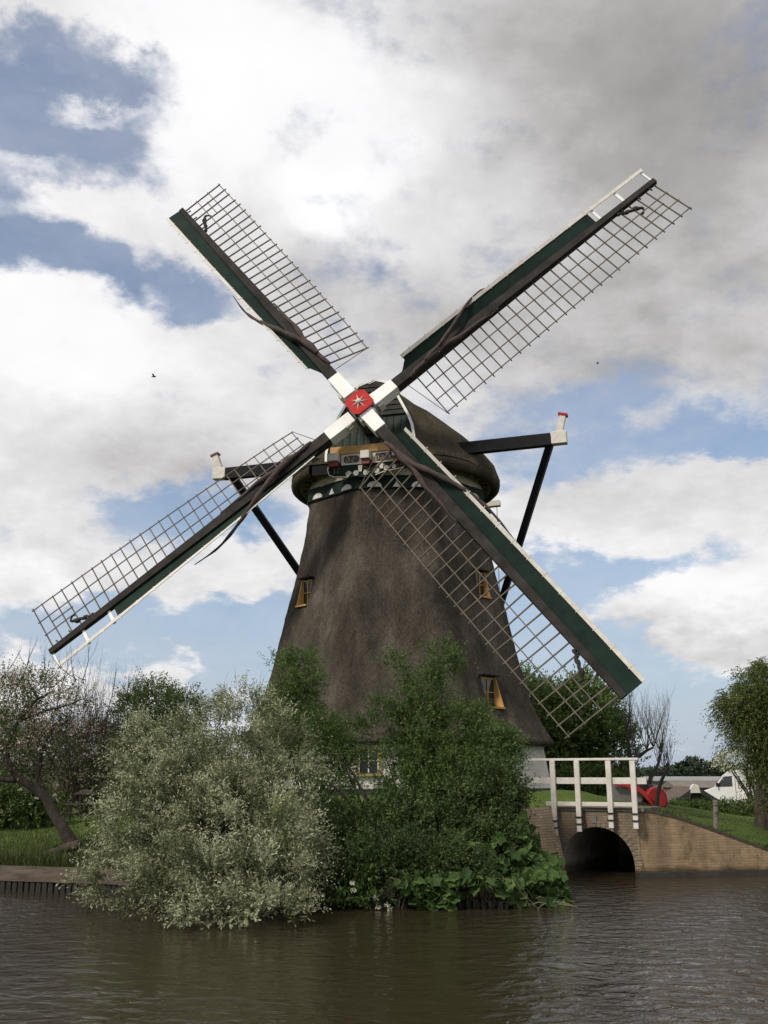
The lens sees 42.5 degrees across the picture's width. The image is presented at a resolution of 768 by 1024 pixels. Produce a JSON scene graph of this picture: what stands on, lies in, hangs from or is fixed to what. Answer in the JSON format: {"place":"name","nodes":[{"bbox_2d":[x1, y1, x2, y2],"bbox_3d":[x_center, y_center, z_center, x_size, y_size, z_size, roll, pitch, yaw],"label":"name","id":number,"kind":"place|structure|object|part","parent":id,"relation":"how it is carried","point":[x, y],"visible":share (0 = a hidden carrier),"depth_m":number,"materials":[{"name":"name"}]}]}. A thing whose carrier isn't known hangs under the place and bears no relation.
{"place":"outdoors","nodes":[
{"label":"outdoors","id":0,"kind":"place"},
{"bbox_2d":[0,859,767,1023],"bbox_3d":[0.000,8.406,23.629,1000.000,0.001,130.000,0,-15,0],"label":"water","id":1,"kind":"structure","parent":0,"point":[620,943],"depth_m":11.07,"materials":[{"name":"brown liquid"}]},
{"bbox_2d":[385,870,413,907],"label":"dead twigs","id":2,"kind":"object","parent":1,"relation":"in","point":[402,882],"visible":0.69,"depth_m":15.63,"materials":[{"name":"wood"}]},
{"bbox_2d":[0,780,767,896],"bbox_3d":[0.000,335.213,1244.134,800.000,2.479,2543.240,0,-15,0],"label":"ground","id":3,"kind":"structure","parent":0,"point":[561,796],"depth_m":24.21,"materials":[{"name":"green plant"}]},
{"bbox_2d":[0,767,77,830],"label":"flowering bush","id":4,"kind":"object","parent":3,"relation":"on","point":[29,805],"visible":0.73,"depth_m":25.01,"materials":[{"name":"green plant"}]},
{"bbox_2d":[0,637,113,856],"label":"apple tree","id":5,"kind":"object","parent":3,"relation":"on","point":[14,734],"visible":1,"depth_m":19.70,"materials":[{"name":"brown plant"}]},
{"bbox_2d":[53,782,58,802],"bbox_3d":[-6.676,5.705,20.102,0.137,0.410,0.087,-6,-16,22],"label":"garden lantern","id":6,"kind":"object","parent":5,"relation":"hanging from","point":[54,794],"visible":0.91,"depth_m":20.07,"materials":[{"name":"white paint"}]},
{"bbox_2d":[0,699,126,822],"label":"garden hedge","id":7,"kind":"object","parent":3,"relation":"on","point":[59,779],"visible":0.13,"depth_m":28.31,"materials":[{"name":"green plant"}]},
{"bbox_2d":[63,789,95,805],"bbox_3d":[-6.158,6.279,19.861,0.632,1.352,0.260,0,-15,0],"label":"bird table","id":8,"kind":"object","parent":3,"relation":"on","point":[83,792],"visible":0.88,"depth_m":19.90,"materials":[{"name":"wood"}]},
{"bbox_2d":[0,845,177,872],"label":"bank grass","id":9,"kind":"structure","parent":3,"relation":"on","point":[59,860],"depth_m":18.05,"materials":[{"name":"green plant"}]},
{"bbox_2d":[24,637,165,826],"bbox_3d":[-6.420,4.821,21.753,3.062,4.290,2.515,-6,-16,22],"label":"twiggy thicket","id":10,"kind":"object","parent":3,"relation":"on","point":[102,729],"visible":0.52,"depth_m":21.41,"materials":[{"name":"brown plant"}]},
{"bbox_2d":[0,865,251,905],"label":"timber revetment","id":11,"kind":"object","parent":3,"relation":"on","point":[31,878],"visible":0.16,"depth_m":17.72,"materials":[{"name":"wood"}]},
{"bbox_2d":[98,666,214,837],"bbox_3d":[-5.188,5.566,22.590,2.835,3.989,2.821,0,-15,0],"label":"green bush","id":12,"kind":"object","parent":3,"relation":"on","point":[168,697],"visible":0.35,"depth_m":22.25,"materials":[{"name":"green plant"}]},
{"bbox_2d":[74,724,280,810],"bbox_3d":[-6.012,7.676,29.052,6.027,3.382,3.262,0,-15,0],"label":"garden hedge","id":13,"kind":"object","parent":3,"relation":"on","point":[193,762],"visible":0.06,"depth_m":28.78,"materials":[{"name":"green plant"}]},
{"bbox_2d":[55,670,346,929],"bbox_3d":[-2.883,4.443,16.363,4.609,3.916,6.278,0,-15,0],"label":"silver bush","id":14,"kind":"object","parent":3,"relation":"on","point":[217,840],"visible":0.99,"depth_m":15.90,"materials":[{"name":"green plant"}]},
{"bbox_2d":[179,669,288,730],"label":"bare shoots","id":15,"kind":"object","parent":14,"relation":"attached to","point":[237,697],"visible":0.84,"depth_m":18.32,"materials":[{"name":"brown plant"}]},
{"bbox_2d":[244,635,371,838],"bbox_3d":[-1.586,4.838,20.808,2.917,4.465,2.230,-7,-17,26],"label":"feathery shrub","id":16,"kind":"object","parent":3,"relation":"on","point":[297,676],"visible":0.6,"depth_m":20.73,"materials":[{"name":"green plant"}]},
{"bbox_2d":[32,169,691,794],"bbox_3d":[-0.021,-2.278,31.936,16.936,23.142,15.758,10,-18,-34],"label":"windmill","id":17,"kind":"object","parent":3,"relation":"on","point":[408,539],"visible":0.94,"depth_m":31.56,"materials":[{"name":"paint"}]},
{"bbox_2d":[295,576,313,607],"bbox_3d":[-2.574,2.621,32.249,0.387,0.990,0.620,15,-21,-43],"label":"window","id":18,"kind":"structure","parent":17,"relation":"in","point":[305,588],"depth_m":32.37,"materials":[{"name":"paint"}]},
{"bbox_2d":[355,747,380,775],"bbox_3d":[-0.440,7.128,28.186,0.820,0.800,0.260,0,-15,0],"label":"window","id":19,"kind":"structure","parent":17,"relation":"in","point":[362,768],"depth_m":28.14,"materials":[{"name":"white glass"}]},
{"bbox_2d":[473,568,491,598],"bbox_3d":[3.197,2.353,32.200,0.371,0.960,0.620,-15,-21,43],"label":"window","id":20,"kind":"structure","parent":17,"relation":"in","point":[483,587],"depth_m":32.32,"materials":[{"name":"paint"}]},
{"bbox_2d":[479,674,505,708],"bbox_3d":[3.298,5.503,30.226,0.820,1.040,0.483,15,-21,-43],"label":"window","id":21,"kind":"structure","parent":17,"relation":"in","point":[490,686],"depth_m":30.42,"materials":[{"name":"paint"}]},
{"bbox_2d":[318,837,412,909],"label":"elder bush","id":22,"kind":"object","parent":3,"relation":"on","point":[358,888],"visible":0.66,"depth_m":15.58,"materials":[{"name":"green plant"}]},
{"bbox_2d":[0,754,748,782],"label":"trees","id":23,"kind":"object","parent":3,"relation":"on","point":[692,766],"visible":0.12,"depth_m":275.93,"materials":[{"name":"green plant"}]},
{"bbox_2d":[248,782,511,908],"bbox_3d":[-0.089,5.619,16.909,4.334,1.932,3.176,0,-15,0],"label":"dark shrub","id":24,"kind":"object","parent":3,"relation":"on","point":[406,846],"visible":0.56,"depth_m":16.05,"materials":[{"name":"green plant"}]},
{"bbox_2d":[256,884,516,907],"bbox_3d":[0.998,6.566,16.224,6.065,0.920,1.986,7,-17,-25],"label":"timber revetment","id":25,"kind":"object","parent":3,"relation":"on","point":[384,901],"visible":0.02,"depth_m":15.70,"materials":[{"name":"brown wood"}]},
{"bbox_2d":[299,631,540,839],"bbox_3d":[0.698,4.570,19.698,4.807,4.533,2.700,0,-15,0],"label":"willow shrub","id":26,"kind":"object","parent":3,"relation":"on","point":[413,764],"visible":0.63,"depth_m":19.75,"materials":[{"name":"green plant"}]},
{"bbox_2d":[319,740,543,871],"bbox_3d":[0.792,5.593,18.352,4.314,2.680,2.808,0,-15,0],"label":"dark shrub","id":27,"kind":"object","parent":3,"relation":"on","point":[427,813],"visible":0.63,"depth_m":18.06,"materials":[{"name":"green plant"}]},
{"bbox_2d":[388,828,496,910],"bbox_3d":[0.964,6.039,16.839,2.155,1.232,3.166,0,-15,0],"label":"butterbur","id":28,"kind":"object","parent":3,"relation":"on","point":[435,892],"visible":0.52,"depth_m":15.44,"materials":[{"name":"green plant"}]},
{"bbox_2d":[444,781,541,856],"bbox_3d":[1.976,5.921,18.479,1.844,1.815,2.139,0,-15,0],"label":"butterbur","id":29,"kind":"object","parent":3,"relation":"on","point":[522,813],"visible":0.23,"depth_m":17.98,"materials":[{"name":"green plant"}]},
{"bbox_2d":[445,831,573,907],"bbox_3d":[2.138,6.249,17.468,2.372,1.282,4.456,0,-15,0],"label":"butterbur","id":30,"kind":"object","parent":3,"relation":"on","point":[543,874],"visible":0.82,"depth_m":16.09,"materials":[{"name":"green plant"}]},
{"bbox_2d":[467,875,575,908],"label":"plants","id":31,"kind":"object","parent":3,"relation":"on","point":[517,897],"visible":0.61,"depth_m":15.62,"materials":[{"name":"green plant"}]},
{"bbox_2d":[521,807,565,870],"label":"abutment wall","id":32,"kind":"structure","parent":3,"relation":"on","point":[542,818],"depth_m":21.02,"materials":[{"name":"brick"}]},
{"bbox_2d":[519,657,651,785],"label":"broad tree","id":33,"kind":"object","parent":3,"relation":"on","point":[590,738],"visible":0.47,"depth_m":40.95,"materials":[{"name":"green plant"}]},
{"bbox_2d":[549,760,628,795],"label":"bush","id":34,"kind":"object","parent":3,"relation":"on","point":[598,789],"visible":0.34,"depth_m":35.55,"materials":[{"name":"green plant"}]},
{"bbox_2d":[529,758,659,872],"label":"brick bridge","id":35,"kind":"structure","parent":3,"relation":"on","point":[592,833],"depth_m":21.26,"materials":[{"name":"stone"}]},
{"bbox_2d":[612,784,667,806],"bbox_3d":[7.527,8.406,29.085,1.745,1.117,0.940,0,-15,0],"label":"red machine","id":36,"kind":"object","parent":3,"relation":"on","point":[646,794],"visible":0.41,"depth_m":28.80,"materials":[{"name":"metal"}]},
{"bbox_2d":[607,668,680,784],"bbox_3d":[10.461,8.937,39.213,2.844,5.807,2.749,-13,-20,40],"label":"bare tree","id":37,"kind":"object","parent":3,"relation":"on","point":[629,736],"visible":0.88,"depth_m":39.07,"materials":[{"name":"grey plant"}]},
{"bbox_2d":[654,735,674,805],"bbox_3d":[8.191,7.560,28.561,0.876,2.312,0.552,10,-18,-34],"label":"bare sapling","id":38,"kind":"object","parent":3,"relation":"on","point":[657,794],"visible":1,"depth_m":28.52,"materials":[{"name":"brown plant"}]},
{"bbox_2d":[617,776,720,788],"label":"greenhouse","id":39,"kind":"object","parent":3,"relation":"on","point":[656,780],"visible":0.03,"depth_m":128.05,"materials":[{"name":"white glass"}]},
{"bbox_2d":[667,796,695,806],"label":"waterside shrub","id":40,"kind":"object","parent":3,"relation":"on","point":[675,802],"visible":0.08,"depth_m":33.52,"materials":[{"name":"green plant"}]},
{"bbox_2d":[600,795,767,844],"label":"lawn grass","id":41,"kind":"structure","parent":3,"relation":"on","point":[724,822],"depth_m":25.67,"materials":[{"name":"green plant"}]},
{"bbox_2d":[666,784,717,801],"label":"shed","id":42,"kind":"structure","parent":3,"relation":"on","point":[694,791],"depth_m":52.85,"materials":[{"name":"grey wood"}]},
{"bbox_2d":[678,795,716,810],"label":"waterside shrub","id":43,"kind":"object","parent":3,"relation":"on","point":[698,803],"visible":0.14,"depth_m":32.49,"materials":[{"name":"green plant"}]},
{"bbox_2d":[636,809,767,877],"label":"retaining wall","id":44,"kind":"structure","parent":3,"relation":"on","point":[673,846],"depth_m":20.75,"materials":[{"name":"brick"}]},
{"bbox_2d":[643,804,767,847],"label":"wall top grass","id":45,"kind":"structure","parent":3,"relation":"on","point":[758,843],"depth_m":21.42,"materials":[{"name":"green plant"}]},
{"bbox_2d":[713,800,718,829],"bbox_3d":[8.093,7.577,24.056,0.182,1.069,0.140,0,-15,0],"label":"fence post","id":46,"kind":"object","parent":3,"relation":"on","point":[715,812],"visible":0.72,"depth_m":24.07,"materials":[{"name":"grey wood"}]},
{"bbox_2d":[700,795,747,813],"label":"waterside shrub","id":47,"kind":"object","parent":3,"relation":"on","point":[724,805],"visible":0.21,"depth_m":31.49,"materials":[{"name":"green plant"}]},
{"bbox_2d":[704,769,756,803],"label":"white van","id":48,"kind":"object","parent":3,"relation":"on","point":[728,786],"visible":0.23,"depth_m":58.25,"materials":[{"name":"paint"}]},
{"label":"side window","id":49,"kind":"part","parent":48,"relation":"part of","materials":[{"name":"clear glass"}]},
{"bbox_2d":[707,744,754,797],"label":"blossom shrub","id":50,"kind":"object","parent":3,"relation":"on","point":[731,768],"visible":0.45,"depth_m":34.77,"materials":[{"name":"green plant"}]},
{"bbox_2d":[700,656,767,830],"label":"weeping willow","id":51,"kind":"object","parent":3,"relation":"on","point":[746,703],"visible":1,"depth_m":26.05,"materials":[{"name":"green plant"}]},
{"bbox_2d":[728,795,753,816],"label":"waterside shrub","id":52,"kind":"object","parent":3,"relation":"on","point":[744,809],"visible":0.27,"depth_m":30.55,"materials":[{"name":"green plant"}]},
{"bbox_2d":[0,0,767,768],"label":"sky","id":53,"kind":"structure","parent":0,"point":[404,156],"materials":[{"name":"white"}]},
{"bbox_2d":[662,781,717,791],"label":"long barn","id":54,"kind":"structure","parent":0,"point":[669,785],"depth_m":97.72,"materials":[{"name":"brick"}]}
]}

